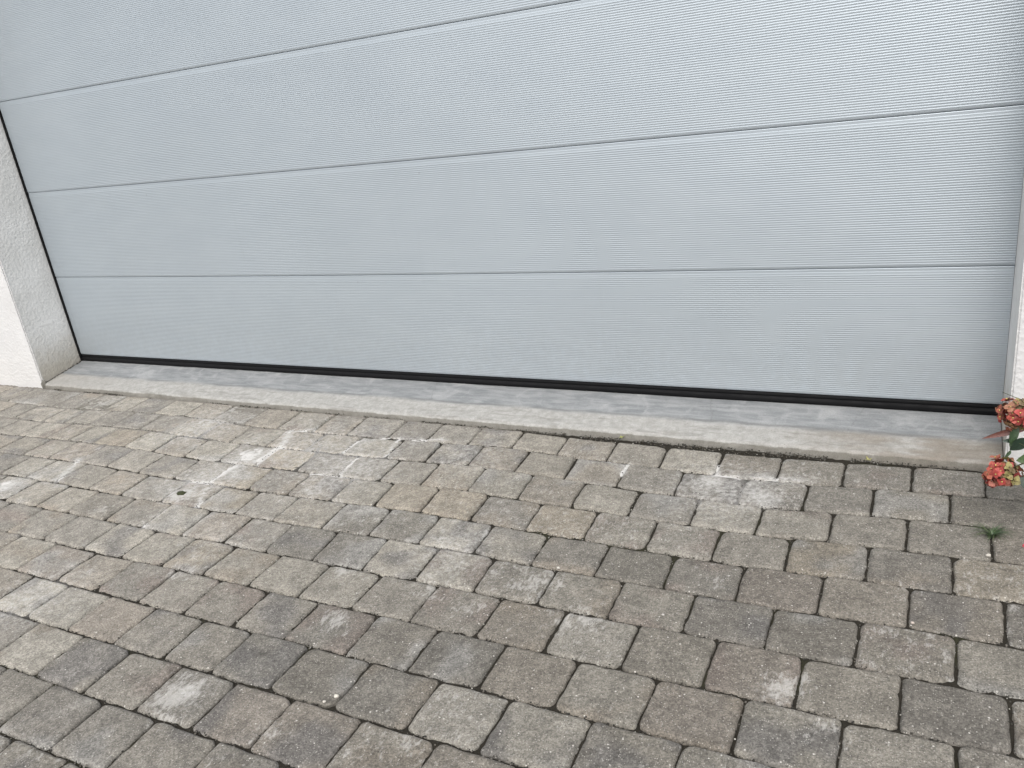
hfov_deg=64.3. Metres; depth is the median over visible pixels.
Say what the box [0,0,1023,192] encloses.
door section
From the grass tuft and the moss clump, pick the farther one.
the moss clump
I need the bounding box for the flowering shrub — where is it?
[981,392,1023,487]
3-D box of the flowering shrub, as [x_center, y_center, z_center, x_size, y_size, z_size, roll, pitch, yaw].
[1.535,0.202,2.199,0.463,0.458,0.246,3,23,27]
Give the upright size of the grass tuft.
0.032 m
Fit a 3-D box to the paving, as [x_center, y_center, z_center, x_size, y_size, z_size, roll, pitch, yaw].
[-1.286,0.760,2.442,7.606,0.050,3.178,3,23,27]
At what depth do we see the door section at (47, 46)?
3.82 m
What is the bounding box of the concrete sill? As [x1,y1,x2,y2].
[45,361,1002,471]
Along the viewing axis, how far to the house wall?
4.75 m
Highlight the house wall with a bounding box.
[0,119,1023,474]
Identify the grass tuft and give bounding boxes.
[965,522,1017,542]
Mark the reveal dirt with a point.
(62, 372)
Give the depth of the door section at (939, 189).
3.19 m
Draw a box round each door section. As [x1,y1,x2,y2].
[0,0,579,101]
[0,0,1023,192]
[28,104,1023,276]
[56,265,1014,403]
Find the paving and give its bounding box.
[0,386,1023,767]
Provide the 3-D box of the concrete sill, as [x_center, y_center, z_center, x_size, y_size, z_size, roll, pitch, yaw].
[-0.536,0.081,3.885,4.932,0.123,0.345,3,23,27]
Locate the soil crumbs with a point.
(706, 449)
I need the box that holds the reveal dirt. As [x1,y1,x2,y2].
[46,361,80,382]
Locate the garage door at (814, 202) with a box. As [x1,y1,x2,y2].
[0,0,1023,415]
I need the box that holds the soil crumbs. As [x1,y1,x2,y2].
[53,389,981,472]
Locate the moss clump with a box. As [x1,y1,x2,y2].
[177,491,185,494]

